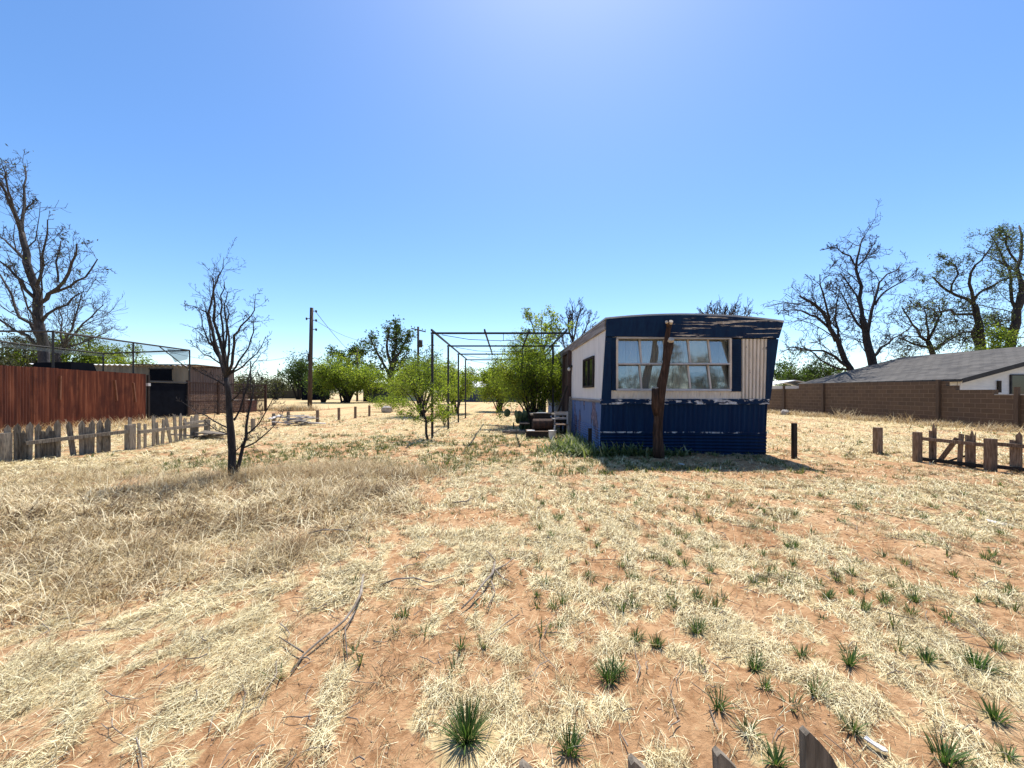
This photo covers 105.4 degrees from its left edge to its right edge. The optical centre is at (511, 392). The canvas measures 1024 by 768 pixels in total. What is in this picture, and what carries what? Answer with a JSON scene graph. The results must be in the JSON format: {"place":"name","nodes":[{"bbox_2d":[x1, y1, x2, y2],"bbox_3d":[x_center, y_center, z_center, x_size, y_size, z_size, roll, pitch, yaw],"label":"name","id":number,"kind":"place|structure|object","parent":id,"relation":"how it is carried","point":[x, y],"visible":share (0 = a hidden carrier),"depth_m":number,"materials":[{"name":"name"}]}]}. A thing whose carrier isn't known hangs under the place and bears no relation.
{"place":"outdoors","nodes":[
{"label":"outdoors","id":0,"kind":"place"},
{"bbox_2d":[300,379,329,399],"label":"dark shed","id":1,"kind":"structure","parent":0,"point":[314,397],"depth_m":78.25,"materials":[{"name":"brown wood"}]},
{"bbox_2d":[0,393,1023,767],"bbox_3d":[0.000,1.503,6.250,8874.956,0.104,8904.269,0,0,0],"label":"ground","id":2,"kind":"structure","parent":0,"point":[694,719],"depth_m":2.42,"materials":[{"name":"orange soil"}]},
{"bbox_2d":[0,329,91,366],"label":"tree","id":3,"kind":"object","parent":2,"relation":"on","point":[7,361],"visible":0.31,"depth_m":30.95,"materials":[{"name":"green plant"}]},
{"bbox_2d":[0,144,116,362],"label":"bare tree","id":4,"kind":"object","parent":2,"relation":"on","point":[37,318],"visible":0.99,"depth_m":24.77,"materials":[{"name":"grey plant"}]},
{"bbox_2d":[32,362,95,370],"bbox_3d":[-26.200,-0.125,22.800,3.600,3.250,2.400,0,0,0],"label":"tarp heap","id":5,"kind":"object","parent":2,"relation":"on","point":[77,366],"visible":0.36,"depth_m":22.20,"materials":[{"name":"plastic"}]},
{"bbox_2d":[1,327,131,366],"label":"tree","id":6,"kind":"object","parent":2,"relation":"on","point":[85,357],"visible":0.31,"depth_m":33.47,"materials":[{"name":"green plant"}]},
{"bbox_2d":[15,268,129,366],"bbox_3d":[-33.101,-3.626,29.616,9.565,10.350,5.424,0,0,0],"label":"bare tree","id":7,"kind":"object","parent":2,"relation":"on","point":[59,352],"visible":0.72,"depth_m":29.54,"materials":[{"name":"grey plant"}]},
{"bbox_2d":[0,365,150,432],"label":"rust red fence","id":8,"kind":"object","parent":2,"relation":"on","point":[34,396],"visible":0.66,"depth_m":16.64,"materials":[{"name":"brown wood"}]},
{"bbox_2d":[0,413,209,461],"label":"picket fence","id":9,"kind":"object","parent":2,"relation":"on","point":[16,445],"visible":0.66,"depth_m":9.48,"materials":[{"name":"grey wood"}]},
{"bbox_2d":[70,343,157,364],"bbox_3d":[-35.551,-1.566,35.183,5.994,6.289,6.377,0,0,0],"label":"tree","id":10,"kind":"object","parent":2,"relation":"on","point":[127,362],"visible":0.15,"depth_m":34.70,"materials":[{"name":"green plant"}]},
{"bbox_2d":[0,330,250,399],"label":"shade canopy","id":11,"kind":"object","parent":2,"relation":"on","point":[132,352],"visible":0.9,"depth_m":20.92,"materials":[{"name":"black metal"}]},
{"bbox_2d":[29,363,249,383],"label":"metal shed","id":12,"kind":"structure","parent":2,"relation":"on","point":[177,373],"depth_m":26.98,"materials":[{"name":"beige metal"}]},
{"bbox_2d":[148,368,172,380],"bbox_3d":[-24.250,-1.220,26.920,1.660,0.880,0.080,0,0,0],"label":"window","id":13,"kind":"structure","parent":12,"relation":"in","point":[156,374],"depth_m":26.90,"materials":[{"name":"black glass"}]},
{"bbox_2d":[150,381,187,418],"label":"screened gate","id":14,"kind":"structure","parent":2,"relation":"on","point":[164,402],"depth_m":22.64,"materials":[{"name":"black metal"}]},
{"bbox_2d":[130,364,233,413],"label":"brown shed","id":15,"kind":"structure","parent":2,"relation":"on","point":[195,376],"depth_m":28.21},
{"bbox_2d":[171,430,226,438],"bbox_3d":[-10.192,1.392,12.949,1.836,0.264,1.096,0,0,0],"label":"board pile","id":16,"kind":"object","parent":2,"relation":"on","point":[205,433],"visible":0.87,"depth_m":12.76,"materials":[{"name":"grey wood"}]},
{"bbox_2d":[186,380,266,416],"bbox_3d":[-19.825,0.425,27.600,0.134,2.350,7.339,0,0,2],"label":"iron fence","id":17,"kind":"object","parent":2,"relation":"on","point":[216,395],"visible":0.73,"depth_m":26.30,"materials":[{"name":"metal"}]},
{"bbox_2d":[176,237,286,474],"bbox_3d":[-5.040,-0.726,6.884,2.461,4.482,1.308,0,0,37],"label":"dead tree","id":18,"kind":"object","parent":2,"relation":"on","point":[223,359],"visible":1,"depth_m":6.84,"materials":[{"name":"brown plant"}]},
{"bbox_2d":[234,368,281,398],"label":"tree","id":19,"kind":"object","parent":2,"relation":"on","point":[266,381],"visible":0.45,"depth_m":66.04,"materials":[{"name":"green plant"}]},
{"bbox_2d":[234,390,301,398],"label":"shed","id":20,"kind":"object","parent":2,"relation":"on","point":[289,395],"visible":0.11,"depth_m":91.97,"materials":[{"name":"brown wood"}]},
{"bbox_2d":[255,377,294,399],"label":"tree","id":21,"kind":"object","parent":2,"relation":"on","point":[273,392],"visible":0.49,"depth_m":83.72,"materials":[{"name":"green plant"}]},
{"bbox_2d":[273,350,315,398],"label":"leafy tree","id":22,"kind":"object","parent":2,"relation":"on","point":[297,370],"visible":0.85,"depth_m":83.81,"materials":[{"name":"green plant"}]},
{"bbox_2d":[268,415,325,424],"bbox_3d":[-9.745,1.272,17.986,2.494,0.473,1.044,0,0,0],"label":"scrap heap","id":23,"kind":"object","parent":2,"relation":"on","point":[304,419],"visible":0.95,"depth_m":17.95,"materials":[{"name":"grey wood"}]},
{"bbox_2d":[306,307,316,407],"bbox_3d":[-17.609,-2.823,34.286,1.011,9.253,0.384,0,0,0],"label":"utility pole","id":24,"kind":"object","parent":2,"relation":"on","point":[310,366],"visible":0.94,"depth_m":34.15,"materials":[{"name":"brown wood"}]},
{"bbox_2d":[296,363,337,401],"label":"mesquite","id":25,"kind":"object","parent":2,"relation":"on","point":[316,388],"visible":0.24,"depth_m":58.74,"materials":[{"name":"green plant"}]},
{"bbox_2d":[279,574,364,672],"bbox_3d":[-1.247,1.465,2.606,0.427,0.076,1.050,0,0,-14],"label":"fallen branch","id":26,"kind":"object","parent":2,"relation":"on","point":[341,622],"visible":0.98,"depth_m":2.40,"materials":[{"name":"wood"}]},
{"bbox_2d":[306,347,389,402],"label":"mesquite","id":27,"kind":"object","parent":2,"relation":"on","point":[345,381],"visible":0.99,"depth_m":56.14,"materials":[{"name":"green plant"}]},
{"bbox_2d":[325,340,370,367],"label":"leafy tree","id":28,"kind":"object","parent":2,"relation":"on","point":[362,352],"visible":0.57,"depth_m":89.07,"materials":[{"name":"green plant"}]},
{"bbox_2d":[357,314,416,382],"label":"elm tree","id":29,"kind":"object","parent":2,"relation":"on","point":[396,352],"visible":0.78,"depth_m":78.26,"materials":[{"name":"green plant"}]},
{"bbox_2d":[369,388,404,401],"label":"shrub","id":30,"kind":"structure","parent":2,"relation":"on","point":[379,395],"depth_m":61.50,"materials":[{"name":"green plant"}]},
{"bbox_2d":[363,391,412,410],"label":"shrub","id":31,"kind":"object","parent":2,"relation":"on","point":[394,404],"visible":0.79,"depth_m":30.70,"materials":[{"name":"green plant"}]},
{"bbox_2d":[377,367,413,400],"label":"tree","id":32,"kind":"object","parent":2,"relation":"on","point":[393,377],"visible":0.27,"depth_m":58.79,"materials":[{"name":"green plant"}]},
{"bbox_2d":[379,576,452,590],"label":"fallen branch","id":33,"kind":"object","parent":2,"relation":"on","point":[414,582],"visible":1,"depth_m":3.02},
{"bbox_2d":[411,326,425,401],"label":"utility pole","id":34,"kind":"object","parent":2,"relation":"on","point":[419,343],"visible":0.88,"depth_m":54.86,"materials":[{"name":"brown wood"}]},
{"bbox_2d":[378,346,463,416],"bbox_3d":[-5.578,-0.666,24.561,5.363,4.495,4.884,0,0,0],"label":"mesquite","id":35,"kind":"object","parent":2,"relation":"on","point":[412,372],"visible":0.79,"depth_m":24.18,"materials":[{"name":"green plant"}]},
{"bbox_2d":[393,373,450,439],"bbox_3d":[-2.822,0.466,12.408,1.775,2.129,1.275,0,0,-26],"label":"mesquite sapling","id":36,"kind":"object","parent":2,"relation":"on","point":[424,388],"visible":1,"depth_m":12.26,"materials":[{"name":"green plant"}]},
{"bbox_2d":[402,344,442,383],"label":"tree","id":37,"kind":"object","parent":2,"relation":"on","point":[423,357],"visible":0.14,"depth_m":74.05,"materials":[{"name":"green plant"}]},
{"bbox_2d":[434,404,455,425],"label":"shrub","id":38,"kind":"object","parent":2,"relation":"on","point":[441,416],"visible":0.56,"depth_m":17.30,"materials":[{"name":"green plant"}]},
{"bbox_2d":[438,360,474,403],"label":"tree","id":39,"kind":"object","parent":2,"relation":"on","point":[456,379],"visible":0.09,"depth_m":49.51,"materials":[{"name":"green plant"}]},
{"bbox_2d":[437,357,483,413],"bbox_3d":[-3.908,-0.552,27.909,3.855,4.248,4.037,0,0,0],"label":"mesquite","id":40,"kind":"object","parent":2,"relation":"on","point":[470,383],"visible":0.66,"depth_m":27.61,"materials":[{"name":"green plant"}]},
{"bbox_2d":[447,631,475,652],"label":"grass tuft","id":41,"kind":"object","parent":2,"relation":"on","point":[461,646],"visible":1,"depth_m":2.31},
{"bbox_2d":[429,693,496,754],"bbox_3d":[-0.218,1.454,1.722,0.306,0.151,0.304,0,0,0],"label":"grass tuft","id":42,"kind":"object","parent":2,"relation":"on","point":[467,731],"visible":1,"depth_m":1.73,"materials":[{"name":"plant"}]},
{"bbox_2d":[446,388,521,401],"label":"wall","id":43,"kind":"structure","parent":2,"relation":"on","point":[474,398],"depth_m":62.00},
{"bbox_2d":[461,550,514,608],"bbox_3d":[-0.142,1.475,3.103,0.308,0.059,0.932,0,0,7],"label":"fallen branch","id":44,"kind":"object","parent":2,"relation":"on","point":[484,582],"visible":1,"depth_m":3.06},
{"bbox_2d":[472,352,515,411],"bbox_3d":[-0.990,-0.773,30.940,4.561,4.711,4.749,0,0,0],"label":"mesquite","id":45,"kind":"object","parent":2,"relation":"on","point":[484,395],"visible":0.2,"depth_m":30.70,"materials":[{"name":"green plant"}]},
{"bbox_2d":[431,329,568,438],"bbox_3d":[-0.407,-0.206,17.775,4.746,3.612,10.851,0,0,0],"label":"carport frame","id":46,"kind":"object","parent":2,"relation":"on","point":[552,345],"visible":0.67,"depth_m":16.06,"materials":[{"name":"black metal"}]},
{"bbox_2d":[0,413,1023,767],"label":"dry straw","id":47,"kind":"object","parent":2,"relation":"on","point":[60,653],"visible":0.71,"depth_m":2.79,"materials":[{"name":"plant"}]},
{"bbox_2d":[0,403,1023,633],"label":"tall dead grass","id":48,"kind":"structure","parent":2,"relation":"on","point":[181,515],"depth_m":4.52,"materials":[{"name":"plant"}]},
{"bbox_2d":[2,449,1023,767],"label":"twig litter","id":49,"kind":"object","parent":2,"relation":"on","point":[544,633],"visible":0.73,"depth_m":2.37,"materials":[{"name":"wood"}]},
{"bbox_2d":[502,429,525,433],"bbox_3d":[0.204,1.421,14.141,1.124,0.161,0.240,0,0,0],"label":"log","id":50,"kind":"object","parent":2,"relation":"on","point":[513,431],"visible":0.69,"depth_m":14.07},
{"bbox_2d":[484,317,562,421],"bbox_3d":[0.965,-0.811,17.151,4.685,4.771,4.933,0,0,0],"label":"mesquite","id":51,"kind":"object","parent":2,"relation":"on","point":[528,379],"visible":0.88,"depth_m":16.46,"materials":[{"name":"green plant"}]},
{"bbox_2d":[504,409,542,429],"bbox_3d":[0.421,1.079,15.412,1.448,0.896,0.944,0,0,-17],"label":"prickly pear","id":52,"kind":"object","parent":2,"relation":"on","point":[521,416],"visible":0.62,"depth_m":15.28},
{"bbox_2d":[526,429,552,437],"bbox_3d":[0.950,1.375,13.130,0.950,0.210,0.660,0,0,0],"label":"pallet stack","id":53,"kind":"object","parent":2,"relation":"on","point":[537,434],"visible":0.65,"depth_m":12.81,"materials":[{"name":"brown wood"}]},
{"bbox_2d":[532,419,552,429],"bbox_3d":[1.035,1.080,13.220,0.670,0.396,0.412,0,0,0],"label":"rusty barrel","id":54,"kind":"object","parent":53,"relation":"on","point":[542,424],"visible":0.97,"depth_m":13.06,"materials":[{"name":"metal"}]},
{"bbox_2d":[533,412,550,418],"bbox_3d":[1.050,1.095,13.725,0.620,0.810,0.550,0,0,0],"label":"grill","id":55,"kind":"object","parent":54,"relation":"on","point":[540,415],"visible":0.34,"depth_m":13.57,"materials":[{"name":"black metal"}]},
{"bbox_2d":[519,385,568,434],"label":"porch steps","id":56,"kind":"structure","parent":2,"relation":"on","point":[552,414],"depth_m":13.97,"materials":[{"name":"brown wood"}]},
{"bbox_2d":[517,304,579,411],"bbox_3d":[2.654,-2.541,29.459,4.693,8.226,3.076,0,0,26],"label":"budding tree","id":57,"kind":"object","parent":2,"relation":"on","point":[529,316],"visible":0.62,"depth_m":29.78,"materials":[{"name":"green plant"}]},
{"bbox_2d":[85,414,1023,711],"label":"green weeds","id":58,"kind":"object","parent":2,"relation":"on","point":[455,466],"visible":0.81,"depth_m":8.00,"materials":[{"name":"plant"}]},
{"bbox_2d":[551,411,569,434],"bbox_3d":[1.610,1.072,12.960,0.586,0.869,0.615,0,0,0],"label":"chair","id":59,"kind":"object","parent":2,"relation":"on","point":[555,418],"visible":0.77,"depth_m":13.13,"materials":[{"name":"grey wood"}]},
{"bbox_2d":[568,396,571,432],"bbox_3d":[2.025,0.800,13.625,0.133,1.324,0.626,0,0,15],"label":"plank","id":60,"kind":"object","parent":2,"relation":"on","point":[570,413],"visible":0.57,"depth_m":13.64,"materials":[{"name":"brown wood"}]},
{"bbox_2d":[550,716,594,760],"bbox_3d":[0.242,1.477,1.665,0.201,0.110,0.185,0,0,0],"label":"grass tuft","id":61,"kind":"object","parent":2,"relation":"on","point":[570,747],"visible":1,"depth_m":1.67,"materials":[{"name":"plant"}]},
{"bbox_2d":[555,298,599,347],"bbox_3d":[5.837,-3.686,36.361,4.367,10.554,3.545,0,0,-12],"label":"bare tree","id":62,"kind":"object","parent":2,"relation":"on","point":[570,319],"visible":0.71,"depth_m":35.88,"materials":[{"name":"grey plant"}]},
{"bbox_2d":[585,656,628,689],"bbox_3d":[0.507,1.462,2.057,0.224,0.120,0.233,0,0,-35],"label":"grass tuft","id":63,"kind":"object","parent":2,"relation":"on","point":[607,675],"visible":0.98,"depth_m":2.06,"materials":[{"name":"plant"}]},
{"bbox_2d":[529,429,693,458],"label":"iris leaves","id":64,"kind":"object","parent":2,"relation":"on","point":[575,446],"visible":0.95,"depth_m":9.31,"materials":[{"name":"green plant"}]},
{"bbox_2d":[607,655,628,677],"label":"grass tuft","id":65,"kind":"object","parent":2,"relation":"on","point":[619,666],"visible":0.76,"depth_m":2.10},
{"bbox_2d":[651,320,673,458],"bbox_3d":[3.425,-0.068,8.943,0.543,3.200,0.272,0,0,0],"label":"wooden post","id":66,"kind":"object","parent":2,"relation":"on","point":[658,397],"visible":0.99,"depth_m":8.87,"materials":[{"name":"brown wood"}]},
{"bbox_2d":[548,313,783,454],"bbox_3d":[4.155,-0.145,15.368,4.386,3.409,12.623,0,0,0],"label":"mobile home","id":67,"kind":"object","parent":2,"relation":"on","point":[719,384],"visible":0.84,"depth_m":9.58,"materials":[{"name":"blue metal"}]},
{"bbox_2d":[564,355,566,411],"bbox_3d":[2.092,-0.350,14.700,0.076,2.141,1.101,0,0,-1],"label":"door","id":68,"kind":"structure","parent":67,"relation":"in","point":[565,398],"depth_m":14.97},
{"bbox_2d":[582,356,594,387],"bbox_3d":[2.151,-0.560,11.025,0.060,0.841,1.350,0,0,-1],"label":"window","id":69,"kind":"structure","parent":67,"relation":"in","point":[588,363],"depth_m":11.01,"materials":[{"name":"black glass"}]},
{"bbox_2d":[616,337,731,390],"bbox_3d":[3.901,-0.679,9.373,2.888,1.301,0.355,0,0,0],"label":"window frame","id":70,"kind":"structure","parent":67,"relation":"in","point":[730,339],"depth_m":9.36,"materials":[{"name":"metal"}]},
{"bbox_2d":[519,725,837,767],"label":"picket fence","id":71,"kind":"object","parent":2,"relation":"on","point":[813,752],"visible":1,"depth_m":0.97,"materials":[{"name":"grey wood"}]},
{"bbox_2d":[682,614,712,633],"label":"grass tuft","id":72,"kind":"object","parent":2,"relation":"on","point":[700,628],"visible":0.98,"depth_m":2.46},
{"bbox_2d":[702,594,727,609],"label":"grass tuft","id":73,"kind":"object","parent":2,"relation":"on","point":[713,602],"visible":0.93,"depth_m":2.70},
{"bbox_2d":[701,683,744,712],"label":"grass tuft","id":74,"kind":"object","parent":2,"relation":"on","point":[719,705],"visible":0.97,"depth_m":1.84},
{"bbox_2d":[696,294,763,316],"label":"bare tree","id":75,"kind":"object","parent":2,"relation":"on","point":[732,309],"visible":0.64,"depth_m":57.40,"materials":[{"name":"grey plant"}]},
{"bbox_2d":[729,715,771,738],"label":"grass tuft","id":76,"kind":"object","parent":2,"relation":"on","point":[745,722],"visible":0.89,"depth_m":1.71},
{"bbox_2d":[744,653,770,675],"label":"grass tuft","id":77,"kind":"object","parent":2,"relation":"on","point":[758,665],"visible":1,"depth_m":2.11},
{"bbox_2d":[754,674,777,690],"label":"grass tuft","id":78,"kind":"object","parent":2,"relation":"on","point":[765,685],"visible":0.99,"depth_m":1.96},
{"bbox_2d":[758,732,794,767],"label":"grass tuft","id":79,"kind":"object","parent":2,"relation":"on","point":[777,760],"visible":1,"depth_m":1.58,"materials":[{"name":"plant"}]},
{"bbox_2d":[772,380,803,388],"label":"white shed","id":80,"kind":"structure","parent":2,"relation":"on","point":[794,383],"depth_m":46.20,"materials":[{"name":"metal"}]},
{"bbox_2d":[791,423,796,458],"bbox_3d":[6.552,1.180,9.057,0.085,0.940,0.085,0,0,0],"label":"fence stake","id":81,"kind":"object","parent":2,"relation":"on","point":[793,440],"visible":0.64,"depth_m":9.02,"materials":[{"name":"brown wood"}]},
{"bbox_2d":[773,343,821,385],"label":"tree","id":82,"kind":"object","parent":2,"relation":"on","point":[788,373],"visible":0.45,"depth_m":61.57,"materials":[{"name":"green plant"}]},
{"bbox_2d":[785,638,817,659],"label":"grass tuft","id":83,"kind":"object","parent":2,"relation":"on","point":[802,654],"visible":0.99,"depth_m":2.21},
{"bbox_2d":[787,352,846,385],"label":"tree","id":84,"kind":"object","parent":2,"relation":"on","point":[824,370],"visible":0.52,"depth_m":57.40,"materials":[{"name":"green plant"}]},
{"bbox_2d":[791,675,844,697],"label":"grass tuft","id":85,"kind":"object","parent":2,"relation":"on","point":[812,689],"visible":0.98,"depth_m":1.91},
{"bbox_2d":[760,198,930,374],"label":"bare tree","id":86,"kind":"object","parent":2,"relation":"on","point":[863,325],"visible":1,"depth_m":43.03,"materials":[{"name":"grey plant"}]},
{"bbox_2d":[832,705,873,737],"bbox_3d":[1.479,1.437,1.704,0.145,0.088,0.159,0,0,45],"label":"grass tuft","id":87,"kind":"object","parent":2,"relation":"on","point":[854,728],"visible":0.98,"depth_m":1.70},
{"bbox_2d":[832,640,874,667],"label":"grass tuft","id":88,"kind":"object","parent":2,"relation":"on","point":[851,659],"visible":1,"depth_m":2.15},
{"bbox_2d":[849,596,872,610],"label":"grass tuft","id":89,"kind":"object","parent":2,"relation":"on","point":[864,606],"visible":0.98,"depth_m":2.67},
{"bbox_2d":[864,736,887,752],"bbox_3d":[1.517,1.467,1.626,0.024,0.006,0.075,-7,13,-37],"label":"white scrap","id":90,"kind":"object","parent":2,"relation":"on","point":[876,745],"visible":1,"depth_m":1.62,"materials":[{"name":"paint"}]},
{"bbox_2d":[873,427,882,453],"bbox_3d":[8.911,1.250,9.505,0.130,0.800,0.130,0,0,0],"label":"fence stake","id":91,"kind":"object","parent":2,"relation":"on","point":[877,439],"visible":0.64,"depth_m":9.44,"materials":[{"name":"brown wood"}]},
{"bbox_2d":[871,591,893,604],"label":"grass tuft","id":92,"kind":"object","parent":2,"relation":"on","point":[882,600],"visible":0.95,"depth_m":2.76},
{"bbox_2d":[767,380,1023,430],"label":"block wall","id":93,"kind":"structure","parent":2,"relation":"on","point":[937,400],"depth_m":19.63,"materials":[{"name":"brick"}]},
{"bbox_2d":[902,587,933,602],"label":"grass tuft","id":94,"kind":"object","parent":2,"relation":"on","point":[914,597],"visible":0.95,"depth_m":2.76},
{"bbox_2d":[909,642,947,664],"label":"grass tuft","id":95,"kind":"object","parent":2,"relation":"on","point":[928,659],"visible":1,"depth_m":2.20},
{"bbox_2d":[874,283,984,362],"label":"budding tree","id":96,"kind":"object","parent":2,"relation":"on","point":[916,342],"visible":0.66,"depth_m":54.40,"materials":[{"name":"brown plant"}]},
{"bbox_2d":[936,608,966,622],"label":"grass tuft","id":97,"kind":"object","parent":2,"relation":"on","point":[949,616],"visible":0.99,"depth_m":2.56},
{"bbox_2d":[918,722,992,767],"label":"grass tuft","id":98,"kind":"object","parent":2,"relation":"on","point":[946,752],"visible":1,"depth_m":1.58,"materials":[{"name":"plant"}]},
{"bbox_2d":[897,229,1022,354],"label":"budding tree","id":99,"kind":"object","parent":2,"relation":"on","point":[975,334],"visible":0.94,"depth_m":49.13,"materials":[{"name":"brown plant"}]},
{"bbox_2d":[912,423,1023,472],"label":"picket fence","id":100,"kind":"object","parent":2,"relation":"on","point":[990,452],"visible":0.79,"depth_m":7.88,"materials":[{"name":"brown wood"}]},
{"bbox_2d":[968,593,987,603],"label":"grass tuft","id":101,"kind":"object","parent":2,"relation":"on","point":[977,599],"visible":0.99,"depth_m":2.78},
{"bbox_2d":[946,644,1016,676],"bbox_3d":[2.565,1.465,2.132,0.234,0.119,0.268,0,0,-42],"label":"grass tuft","id":102,"kind":"object","parent":2,"relation":"on","point":[977,662],"visible":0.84,"depth_m":2.14,"materials":[{"name":"plant"}]},
{"bbox_2d":[959,318,1022,350],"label":"leafy tree","id":103,"kind":"object","parent":2,"relation":"on","point":[999,334],"visible":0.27,"depth_m":44.09,"materials":[{"name":"green plant"}]},
{"bbox_2d":[961,223,1023,346],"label":"budding tree","id":104,"kind":"object","parent":2,"relation":"on","point":[1018,304],"visible":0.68,"depth_m":52.93,"materials":[{"name":"brown plant"}]},
{"bbox_2d":[965,692,1019,727],"bbox_3d":[2.253,1.467,1.812,0.198,0.103,0.196,0,0,0],"label":"grass tuft","id":105,"kind":"object","parent":2,"relation":"on","point":[993,713],"visible":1,"depth_m":1.80,"materials":[{"name":"plant"}]},
{"bbox_2d":[981,636,1014,653],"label":"grass tuft","id":106,"kind":"object","parent":2,"relation":"on","point":[999,647],"visible":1,"depth_m":2.28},
{"bbox_2d":[984,736,1023,764],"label":"grass tuft","id":107,"kind":"object","parent":2,"relation":"on","point":[1010,753],"visible":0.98,"depth_m":1.62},
{"bbox_2d":[0,0,1023,392],"label":"sky","id":108,"kind":"structure","parent":0,"point":[437,165],"materials":[{"name":"blue"}]},
{"bbox_2d":[797,346,1023,393],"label":"house","id":109,"kind":"structure","parent":0,"point":[1001,370],"depth_m":30.05,"materials":[{"name":"grey"}]},
{"bbox_2d":[1009,374,1023,393],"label":"window","id":110,"kind":"structure","parent":109,"relation":"in","point":[1015,380],"depth_m":26.43,"materials":[{"name":"grey glass"}]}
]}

